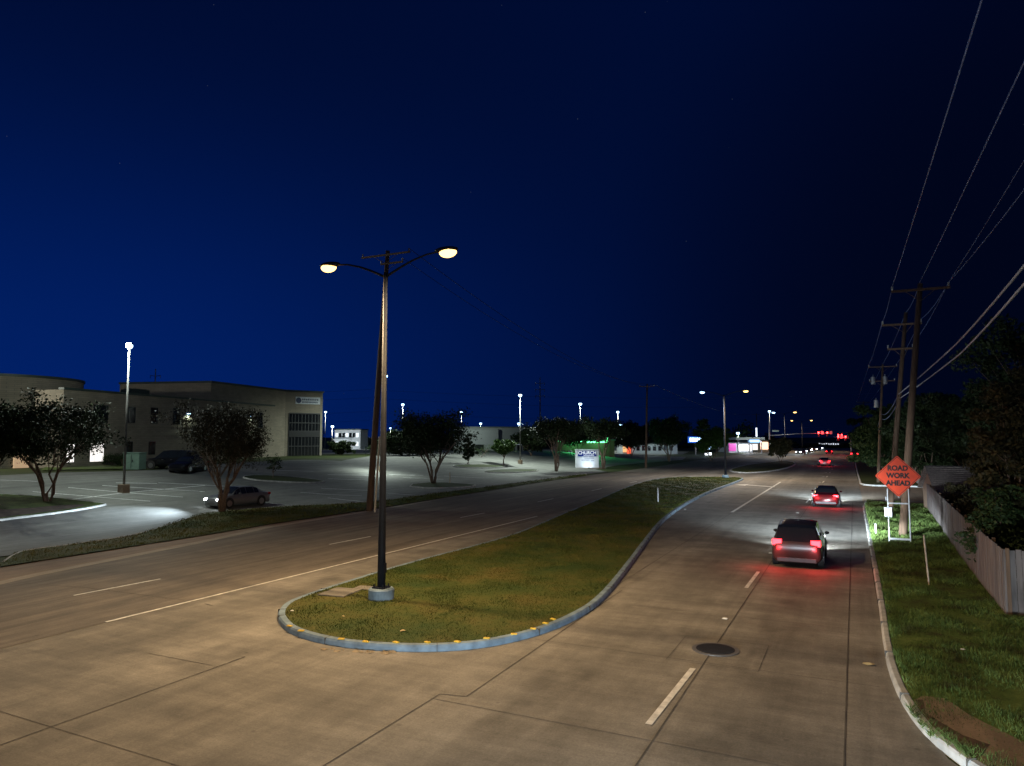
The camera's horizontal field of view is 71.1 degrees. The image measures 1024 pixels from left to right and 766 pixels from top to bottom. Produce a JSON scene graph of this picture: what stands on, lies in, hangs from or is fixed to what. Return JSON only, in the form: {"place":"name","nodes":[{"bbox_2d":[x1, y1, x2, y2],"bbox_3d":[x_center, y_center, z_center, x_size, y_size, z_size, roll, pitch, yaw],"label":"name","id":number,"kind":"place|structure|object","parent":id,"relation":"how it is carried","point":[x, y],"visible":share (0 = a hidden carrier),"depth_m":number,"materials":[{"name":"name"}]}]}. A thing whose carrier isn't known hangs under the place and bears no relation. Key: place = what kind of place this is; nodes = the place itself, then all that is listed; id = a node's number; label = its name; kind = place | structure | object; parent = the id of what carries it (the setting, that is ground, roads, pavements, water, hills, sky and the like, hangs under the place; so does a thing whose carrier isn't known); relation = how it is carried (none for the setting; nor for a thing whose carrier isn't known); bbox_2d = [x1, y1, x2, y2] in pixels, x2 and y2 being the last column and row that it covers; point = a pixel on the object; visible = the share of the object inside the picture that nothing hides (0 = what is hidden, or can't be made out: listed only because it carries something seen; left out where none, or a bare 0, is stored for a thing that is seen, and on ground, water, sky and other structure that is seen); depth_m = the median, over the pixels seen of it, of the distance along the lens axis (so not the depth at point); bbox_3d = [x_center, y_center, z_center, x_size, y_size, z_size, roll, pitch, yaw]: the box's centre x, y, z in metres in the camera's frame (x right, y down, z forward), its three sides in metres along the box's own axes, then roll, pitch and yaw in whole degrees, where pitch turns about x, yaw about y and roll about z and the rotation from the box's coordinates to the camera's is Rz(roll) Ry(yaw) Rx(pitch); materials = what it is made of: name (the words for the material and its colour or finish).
{"place":"outdoors","nodes":[
{"label":"outdoors","id":0,"kind":"place"},
{"bbox_2d":[42,464,122,469],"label":"building lawn","id":1,"kind":"structure","parent":0,"point":[115,466],"depth_m":68.37,"materials":[{"name":"green plant"}]},
{"bbox_2d":[0,488,501,580],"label":"apron pavement","id":2,"kind":"structure","parent":0,"point":[10,572],"depth_m":31.17,"materials":[{"name":"concrete"}]},
{"bbox_2d":[0,475,586,583],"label":"gutter strip","id":3,"kind":"object","parent":2,"relation":"on","point":[93,563],"visible":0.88,"depth_m":33.66,"materials":[{"name":"concrete"}]},
{"bbox_2d":[0,446,803,648],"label":"roadway asphalt","id":4,"kind":"structure","parent":0,"point":[34,609],"depth_m":31.68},
{"bbox_2d":[105,516,536,621],"bbox_3d":[-4.874,7.709,33.504,0.120,0.001,29.841,-2,-5,26],"label":"white edge line","id":5,"kind":"object","parent":4,"relation":"on","point":[291,576],"visible":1,"depth_m":26.10,"materials":[{"name":"paint"}]},
{"bbox_2d":[768,415,831,445],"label":"traffic signal","id":6,"kind":"object","parent":4,"relation":"on","point":[817,433],"visible":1,"depth_m":199.40,"materials":[{"name":"metal"}]},
{"bbox_2d":[0,437,959,765],"bbox_3d":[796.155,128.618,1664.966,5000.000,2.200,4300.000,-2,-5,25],"label":"ground","id":7,"kind":"structure","parent":0,"point":[692,455],"depth_m":109.39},
{"bbox_2d":[123,452,146,469],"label":"transformer box","id":8,"kind":"object","parent":7,"relation":"on","point":[135,460],"visible":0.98,"depth_m":65.94,"materials":[{"name":"green metal"}]},
{"bbox_2d":[0,373,323,468],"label":"church building","id":9,"kind":"structure","parent":7,"relation":"on","point":[293,427],"depth_m":85.06,"materials":[{"name":"brick"}]},
{"bbox_2d":[89,444,103,462],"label":"window","id":10,"kind":"structure","parent":9,"relation":"in","point":[98,457],"depth_m":73.18,"materials":[{"name":"white glass"}]},
{"bbox_2d":[128,407,135,422],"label":"window","id":11,"kind":"structure","parent":9,"relation":"in","point":[131,410],"depth_m":78.24,"materials":[{"name":"black glass"}]},
{"bbox_2d":[295,397,319,404],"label":"wall sign","id":12,"kind":"object","parent":9,"relation":"attached to","point":[308,400],"visible":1,"depth_m":113.55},
{"bbox_2d":[2,474,578,561],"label":"verge kerb","id":13,"kind":"structure","parent":7,"relation":"on","point":[195,515],"depth_m":39.78,"materials":[{"name":"concrete"}]},
{"bbox_2d":[0,474,585,565],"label":"verge","id":14,"kind":"structure","parent":7,"relation":"on","point":[68,553],"depth_m":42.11,"materials":[{"name":"green plant"}]},
{"bbox_2d":[150,397,273,511],"bbox_3d":[-20.156,5.018,50.055,7.732,7.973,7.788,-2,-5,25],"label":"crape myrtle","id":15,"kind":"object","parent":14,"relation":"on","point":[226,429],"visible":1,"depth_m":49.01,"materials":[{"name":"green plant"}]},
{"bbox_2d":[327,440,356,454],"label":"shade tree","id":16,"kind":"object","parent":7,"relation":"on","point":[339,447],"visible":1,"depth_m":116.09,"materials":[{"name":"green plant"}]},
{"bbox_2d":[0,452,684,555],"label":"parking lot","id":17,"kind":"structure","parent":7,"relation":"on","point":[122,515],"depth_m":60.44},
{"bbox_2d":[0,494,105,520],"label":"lot island kerb","id":18,"kind":"structure","parent":17,"relation":"on","point":[50,513],"depth_m":44.55,"materials":[{"name":"concrete"}]},
{"bbox_2d":[0,494,103,518],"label":"lot island","id":19,"kind":"structure","parent":18,"relation":"on","point":[9,501],"depth_m":46.58,"materials":[{"name":"green plant"}]},
{"bbox_2d":[0,387,46,465],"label":"crape myrtle","id":20,"kind":"object","parent":19,"relation":"on","point":[9,418],"visible":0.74,"depth_m":45.27,"materials":[{"name":"green plant"}]},
{"bbox_2d":[0,504,83,517],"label":"island soil","id":21,"kind":"structure","parent":19,"relation":"on","point":[10,512],"depth_m":44.08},
{"bbox_2d":[0,394,130,500],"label":"crape myrtle","id":22,"kind":"object","parent":19,"relation":"on","point":[44,413],"visible":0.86,"depth_m":46.55,"materials":[{"name":"green plant"}]},
{"bbox_2d":[117,343,132,492],"bbox_3d":[-29.037,2.621,54.000,0.594,11.370,0.594,-2,-5,25],"label":"lot light","id":23,"kind":"object","parent":17,"relation":"on","point":[123,488],"visible":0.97,"depth_m":53.85,"materials":[{"name":"metal"}]},
{"bbox_2d":[146,450,198,468],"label":"crossover","id":24,"kind":"object","parent":17,"relation":"on","point":[163,459],"visible":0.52,"depth_m":67.82,"materials":[{"name":"black paint"}]},
{"bbox_2d":[155,451,186,457],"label":"side window","id":25,"kind":"structure","parent":24,"relation":"in","point":[171,454],"depth_m":67.86,"materials":[{"name":"black glass"}]},
{"bbox_2d":[168,456,208,472],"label":"sedan","id":26,"kind":"object","parent":17,"relation":"on","point":[183,464],"visible":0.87,"depth_m":65.90,"materials":[{"name":"black paint"}]},
{"bbox_2d":[204,485,270,508],"bbox_3d":[-20.157,8.322,52.708,2.200,1.506,4.604,-3,-5,31],"label":"sedan","id":27,"kind":"object","parent":17,"relation":"on","point":[243,494],"visible":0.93,"depth_m":52.13,"materials":[{"name":"grey paint"}]},
{"bbox_2d":[11,470,514,512],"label":"stall lines","id":28,"kind":"object","parent":17,"relation":"on","point":[194,486],"visible":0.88,"depth_m":55.94,"materials":[{"name":"paint"}]},
{"bbox_2d":[243,475,324,482],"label":"lot island kerb","id":29,"kind":"structure","parent":17,"relation":"on","point":[244,477],"depth_m":67.31,"materials":[{"name":"concrete"}]},
{"bbox_2d":[245,475,321,481],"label":"lot island","id":30,"kind":"structure","parent":29,"relation":"on","point":[280,478],"depth_m":68.85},
{"bbox_2d":[377,429,428,455],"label":"shade tree","id":31,"kind":"object","parent":17,"relation":"on","point":[391,438],"visible":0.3,"depth_m":110.04,"materials":[{"name":"green plant"}]},
{"bbox_2d":[409,482,475,488],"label":"kerb","id":32,"kind":"object","parent":17,"relation":"on","point":[441,487],"visible":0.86,"depth_m":72.24,"materials":[{"name":"concrete"}]},
{"bbox_2d":[411,482,473,486],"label":"island","id":33,"kind":"object","parent":32,"relation":"on","point":[438,484],"visible":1,"depth_m":74.80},
{"bbox_2d":[389,406,481,482],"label":"crape myrtle","id":34,"kind":"object","parent":33,"relation":"on","point":[427,434],"visible":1,"depth_m":76.35,"materials":[{"name":"green plant"}]},
{"bbox_2d":[462,433,478,463],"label":"conifer","id":35,"kind":"object","parent":17,"relation":"on","point":[469,452],"visible":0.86,"depth_m":104.28,"materials":[{"name":"green plant"}]},
{"bbox_2d":[490,438,517,464],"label":"shade tree","id":36,"kind":"object","parent":17,"relation":"on","point":[504,448],"visible":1,"depth_m":109.44,"materials":[{"name":"green plant"}]},
{"bbox_2d":[485,469,537,472],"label":"conifer island kerb","id":37,"kind":"structure","parent":17,"relation":"on","point":[510,472],"depth_m":98.25,"materials":[{"name":"concrete"}]},
{"bbox_2d":[487,469,535,471],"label":"conifer island","id":38,"kind":"structure","parent":37,"relation":"on","point":[511,470],"depth_m":100.79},
{"bbox_2d":[510,427,547,455],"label":"shade tree","id":39,"kind":"object","parent":17,"relation":"on","point":[527,442],"visible":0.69,"depth_m":131.89,"materials":[{"name":"green plant"}]},
{"bbox_2d":[521,414,592,470],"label":"crape myrtle","id":40,"kind":"object","parent":17,"relation":"on","point":[555,428],"visible":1,"depth_m":105.41,"materials":[{"name":"green plant"}]},
{"bbox_2d":[550,421,604,451],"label":"shade tree","id":41,"kind":"object","parent":17,"relation":"on","point":[578,440],"visible":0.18,"depth_m":151.13,"materials":[{"name":"green plant"}]},
{"bbox_2d":[612,419,652,455],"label":"shade tree","id":42,"kind":"object","parent":17,"relation":"on","point":[634,437],"visible":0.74,"depth_m":172.19,"materials":[{"name":"green plant"}]},
{"bbox_2d":[333,429,368,448],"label":"office building","id":43,"kind":"structure","parent":7,"relation":"on","point":[359,437],"depth_m":229.34,"materials":[{"name":"white paint"}]},
{"bbox_2d":[374,437,379,511],"bbox_3d":[-9.308,6.307,49.486,0.390,5.206,0.132,0,-4,0],"label":"guy guard","id":44,"kind":"object","parent":7,"relation":"on","point":[378,453],"visible":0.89,"depth_m":49.43,"materials":[{"name":"plastic"}]},
{"bbox_2d":[361,248,410,510],"bbox_3d":[-9.054,-0.256,50.711,4.179,18.598,0.714,-1,-4,18],"label":"utility pole","id":45,"kind":"object","parent":7,"relation":"on","point":[372,464],"visible":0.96,"depth_m":50.60,"materials":[{"name":"brown wood"}]},
{"bbox_2d":[0,448,957,765],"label":"roadway concrete","id":46,"kind":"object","parent":7,"relation":"on","point":[274,694],"visible":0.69,"depth_m":15.46,"materials":[{"name":"grey concrete"}]},
{"bbox_2d":[0,483,852,765],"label":"longitudinal joints","id":47,"kind":"object","parent":46,"relation":"on","point":[570,625],"visible":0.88,"depth_m":14.88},
{"bbox_2d":[0,466,877,765],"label":"transverse joints","id":48,"kind":"object","parent":46,"relation":"on","point":[506,712],"visible":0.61,"depth_m":13.59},
{"bbox_2d":[277,477,743,651],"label":"median kerb","id":49,"kind":"structure","parent":46,"relation":"on","point":[593,603],"depth_m":18.88,"materials":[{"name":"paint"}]},
{"bbox_2d":[278,480,976,765],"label":"kerb joints","id":50,"kind":"object","parent":49,"relation":"on","point":[967,759],"visible":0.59,"depth_m":19.62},
{"bbox_2d":[692,642,738,655],"bbox_3d":[4.981,6.511,17.550,1.120,0.023,1.120,-2,-5,25],"label":"manhole cover","id":51,"kind":"object","parent":46,"relation":"on","point":[713,649],"visible":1,"depth_m":17.48,"materials":[{"name":"metal"}]},
{"bbox_2d":[645,499,809,724],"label":"lane dashes","id":52,"kind":"object","parent":46,"relation":"on","point":[666,701],"visible":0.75,"depth_m":14.58,"materials":[{"name":"white paint"}]},
{"bbox_2d":[772,519,828,567],"bbox_3d":[12.220,6.649,30.404,2.260,1.751,4.604,-2,-5,25],"label":"crossover","id":53,"kind":"object","parent":46,"relation":"on","point":[799,540],"visible":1,"depth_m":28.50,"materials":[{"name":"grey paint"}]},
{"bbox_2d":[776,524,815,542],"bbox_3d":[11.357,6.010,28.636,1.505,0.663,0.512,-2,-5,25],"label":"rear window","id":54,"kind":"structure","parent":53,"relation":"in","point":[790,532],"depth_m":28.57,"materials":[{"name":"black glass"}]},
{"bbox_2d":[811,485,841,506],"bbox_3d":[24.056,8.593,54.827,2.200,1.506,4.604,-2,-5,25],"label":"sedan","id":55,"kind":"object","parent":46,"relation":"on","point":[826,495],"visible":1,"depth_m":53.02,"materials":[{"name":"red paint"}]},
{"bbox_2d":[454,427,532,450],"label":"store","id":56,"kind":"structure","parent":7,"relation":"on","point":[489,435],"depth_m":198.42,"materials":[{"name":"grey paint"}]},
{"bbox_2d":[535,383,544,419],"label":"pylon","id":57,"kind":"object","parent":7,"relation":"on","point":[539,389],"visible":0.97,"depth_m":330.35,"materials":[{"name":"metal"}]},
{"bbox_2d":[333,398,857,407],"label":"overhead line","id":58,"kind":"object","parent":57,"relation":"attached to","point":[648,407],"visible":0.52,"depth_m":340.07,"materials":[{"name":"black metal"}]},
{"bbox_2d":[553,439,615,456],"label":"restaurant","id":59,"kind":"structure","parent":7,"relation":"on","point":[610,451],"depth_m":157.37,"materials":[{"name":"glass"}]},
{"bbox_2d":[322,419,850,447],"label":"distant woods","id":60,"kind":"object","parent":7,"relation":"on","point":[747,431],"visible":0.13,"depth_m":326.97,"materials":[{"name":"green plant"}]},
{"bbox_2d":[575,449,605,468],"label":"church sign","id":61,"kind":"object","parent":7,"relation":"on","point":[587,458],"visible":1,"depth_m":117.56,"materials":[{"name":"plastic"}]},
{"bbox_2d":[580,416,631,468],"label":"crape myrtle","id":62,"kind":"object","parent":7,"relation":"on","point":[606,429],"visible":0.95,"depth_m":115.58,"materials":[{"name":"green plant"}]},
{"bbox_2d":[639,384,653,467],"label":"utility pole","id":63,"kind":"object","parent":7,"relation":"on","point":[647,386],"visible":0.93,"depth_m":119.48,"materials":[{"name":"brown wood"}]},
{"bbox_2d":[617,443,676,453],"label":"shop","id":64,"kind":"structure","parent":7,"relation":"on","point":[652,448],"depth_m":214.06,"materials":[{"name":"white paint"}]},
{"bbox_2d":[647,414,700,460],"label":"shade tree","id":65,"kind":"object","parent":7,"relation":"on","point":[672,433],"visible":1,"depth_m":150.79,"materials":[{"name":"green plant"}]},
{"bbox_2d":[692,418,734,460],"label":"shade tree","id":66,"kind":"object","parent":7,"relation":"on","point":[712,438],"visible":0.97,"depth_m":151.13,"materials":[{"name":"green plant"}]},
{"bbox_2d":[718,437,764,452],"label":"fuel station","id":67,"kind":"object","parent":7,"relation":"on","point":[739,447],"visible":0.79,"depth_m":233.88,"materials":[{"name":"white paint"}]},
{"bbox_2d":[863,500,985,765],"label":"kerb","id":68,"kind":"structure","parent":7,"relation":"on","point":[951,752],"depth_m":14.95,"materials":[{"name":"concrete"}]},
{"bbox_2d":[856,453,992,485],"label":"verge","id":69,"kind":"structure","parent":7,"relation":"on","point":[867,474],"depth_m":98.93,"materials":[{"name":"green plant"}]},
{"bbox_2d":[846,417,883,454],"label":"oak tree","id":70,"kind":"object","parent":69,"relation":"on","point":[853,422],"visible":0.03,"depth_m":150.59,"materials":[{"name":"green plant"}]},
{"bbox_2d":[846,403,900,468],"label":"oak tree","id":71,"kind":"object","parent":69,"relation":"on","point":[866,435],"visible":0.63,"depth_m":90.62,"materials":[{"name":"green plant"}]},
{"bbox_2d":[868,364,896,481],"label":"utility pole","id":72,"kind":"object","parent":69,"relation":"on","point":[884,380],"visible":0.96,"depth_m":80.04,"materials":[{"name":"brown wood"}]},
{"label":"utility pole","id":73,"kind":"object","parent":69,"relation":"on","visible":0},
{"bbox_2d":[864,61,1023,399],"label":"overhead line","id":74,"kind":"object","parent":73,"relation":"attached to","point":[1022,65],"visible":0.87,"depth_m":20.24,"materials":[{"name":"black metal"}]},
{"bbox_2d":[864,499,1023,765],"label":"verge","id":75,"kind":"structure","parent":7,"relation":"on","point":[1016,703],"depth_m":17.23,"materials":[{"name":"green plant"}]},
{"bbox_2d":[876,456,920,540],"bbox_3d":[18.754,5.623,34.770,1.940,4.130,0.105,-2,-5,21],"label":"road work sign","id":76,"kind":"object","parent":75,"relation":"on","point":[897,476],"visible":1,"depth_m":34.79,"materials":[{"name":"metal"}]},
{"bbox_2d":[881,312,921,515],"bbox_3d":[25.176,2.005,46.153,2.521,13.286,0.676,-1,-4,11],"label":"utility pole","id":77,"kind":"object","parent":75,"relation":"on","point":[891,494],"visible":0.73,"depth_m":46.22,"materials":[{"name":"brown wood"}]},
{"bbox_2d":[898,264,1023,394],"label":"overhead line","id":78,"kind":"object","parent":77,"relation":"attached to","point":[996,299],"visible":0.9,"depth_m":20.85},
{"bbox_2d":[900,283,1023,397],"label":"overhead line","id":79,"kind":"object","parent":77,"relation":"attached to","point":[996,315],"visible":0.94,"depth_m":21.05,"materials":[{"name":"black rubber"}]},
{"bbox_2d":[920,160,1023,333],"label":"overhead line","id":80,"kind":"object","parent":77,"relation":"attached to","point":[980,232],"visible":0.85,"depth_m":26.77,"materials":[{"name":"black metal"}]},
{"bbox_2d":[891,282,949,535],"bbox_3d":[21.195,1.353,36.964,2.868,13.217,0.667,-1,-4,14],"label":"utility pole","id":81,"kind":"object","parent":75,"relation":"on","point":[903,519],"visible":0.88,"depth_m":37.04,"materials":[{"name":"brown wood"}]},
{"bbox_2d":[858,0,982,397],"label":"overhead line","id":82,"kind":"object","parent":81,"relation":"attached to","point":[973,26],"visible":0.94,"depth_m":17.15,"materials":[{"name":"black metal"}]},
{"bbox_2d":[871,189,1023,399],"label":"overhead line","id":83,"kind":"object","parent":81,"relation":"attached to","point":[968,259],"visible":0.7,"depth_m":29.15,"materials":[{"name":"black metal"}]},
{"bbox_2d":[942,482,978,512],"bbox_3d":[25.736,6.910,40.564,2.493,2.559,2.564,-2,-5,25],"label":"shrub","id":84,"kind":"object","parent":75,"relation":"on","point":[953,489],"visible":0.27,"depth_m":40.54,"materials":[{"name":"green plant"}]},
{"bbox_2d":[917,466,1004,508],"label":"house","id":85,"kind":"structure","parent":75,"relation":"on","point":[936,477],"depth_m":47.34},
{"bbox_2d":[926,484,1023,615],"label":"board fence","id":86,"kind":"object","parent":75,"relation":"on","point":[995,568],"visible":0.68,"depth_m":23.07,"materials":[{"name":"grey wood"}]},
{"bbox_2d":[954,488,1006,544],"bbox_3d":[22.613,6.301,33.607,3.404,2.729,3.580,1,-4,-12],"label":"shrub","id":87,"kind":"object","parent":75,"relation":"on","point":[966,502],"visible":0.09,"depth_m":33.92,"materials":[{"name":"green plant"}]},
{"bbox_2d":[947,313,1023,449],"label":"oak tree","id":88,"kind":"object","parent":75,"relation":"on","point":[1012,345],"visible":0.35,"depth_m":44.01,"materials":[{"name":"green plant"}]},
{"bbox_2d":[952,484,1023,574],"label":"shrub","id":89,"kind":"object","parent":75,"relation":"on","point":[992,515],"visible":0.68,"depth_m":25.14,"materials":[{"name":"green plant"}]},
{"bbox_2d":[961,364,1023,519],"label":"oak tree","id":90,"kind":"object","parent":75,"relation":"on","point":[1002,444],"visible":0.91,"depth_m":26.63,"materials":[{"name":"green plant"}]},
{"bbox_2d":[914,696,1023,765],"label":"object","id":91,"kind":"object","parent":7,"relation":"on","point":[968,728],"visible":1,"depth_m":12.28,"materials":[{"name":"soil"}]},
{"bbox_2d":[915,700,989,758],"bbox_3d":[7.630,6.023,12.572,0.558,0.001,2.595,0,-4,2],"label":"soil patch","id":92,"kind":"object","parent":91,"relation":"on","point":[980,744],"visible":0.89,"depth_m":12.11,"materials":[{"name":"brown soil"}]},
{"bbox_2d":[904,700,983,759],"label":"grass tufts","id":93,"kind":"object","parent":92,"relation":"on","point":[930,732],"visible":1,"depth_m":12.19,"materials":[{"name":"green plant"}]},
{"bbox_2d":[322,449,686,454],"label":"parking lot","id":94,"kind":"structure","parent":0,"point":[360,451],"depth_m":151.11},
{"bbox_2d":[0,0,1023,437],"label":"sky","id":95,"kind":"structure","parent":0,"point":[684,198],"materials":[{"name":"blue"}]},
{"bbox_2d":[285,476,740,642],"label":"median island","id":96,"kind":"structure","parent":0,"point":[411,607],"depth_m":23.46,"materials":[{"name":"green plant"}]},
{"bbox_2d":[317,585,372,596],"bbox_3d":[-5.430,6.811,23.503,1.166,0.050,1.809,-2,-5,25],"label":"utility pad","id":97,"kind":"object","parent":96,"relation":"on","point":[339,592],"visible":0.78,"depth_m":23.27,"materials":[{"name":"concrete"}]},
{"bbox_2d":[320,246,457,601],"bbox_3d":[-4.090,1.320,22.824,5.380,10.990,0.800,-2,-5,25],"label":"street lamp","id":98,"kind":"object","parent":96,"relation":"on","point":[381,591],"visible":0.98,"depth_m":22.62,"materials":[{"name":"metal"}]},
{"bbox_2d":[700,390,748,477],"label":"street lamp","id":99,"kind":"object","parent":96,"relation":"on","point":[725,475],"visible":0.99,"depth_m":88.83,"materials":[{"name":"metal"}]},
{"bbox_2d":[732,461,794,471],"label":"median island","id":100,"kind":"structure","parent":0,"point":[766,466],"depth_m":121.60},
{"bbox_2d":[767,436,793,462],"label":"median tree","id":101,"kind":"object","parent":100,"relation":"on","point":[781,446],"visible":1,"depth_m":136.89,"materials":[{"name":"green plant"}]},
{"bbox_2d":[858,481,923,504],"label":"side street","id":102,"kind":"structure","parent":0,"point":[877,493],"depth_m":65.78,"materials":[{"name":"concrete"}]},
{"bbox_2d":[878,392,961,479],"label":"oak tree","id":103,"kind":"object","parent":102,"relation":"on","point":[922,456],"visible":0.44,"depth_m":66.80,"materials":[{"name":"green plant"}]},
{"bbox_2d":[915,368,1002,465],"bbox_3d":[37.559,4.036,58.229,8.693,11.033,7.546,-2,-5,25],"label":"oak tree","id":104,"kind":"object","parent":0,"point":[946,437],"visible":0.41,"depth_m":58.22,"materials":[{"name":"green plant"}]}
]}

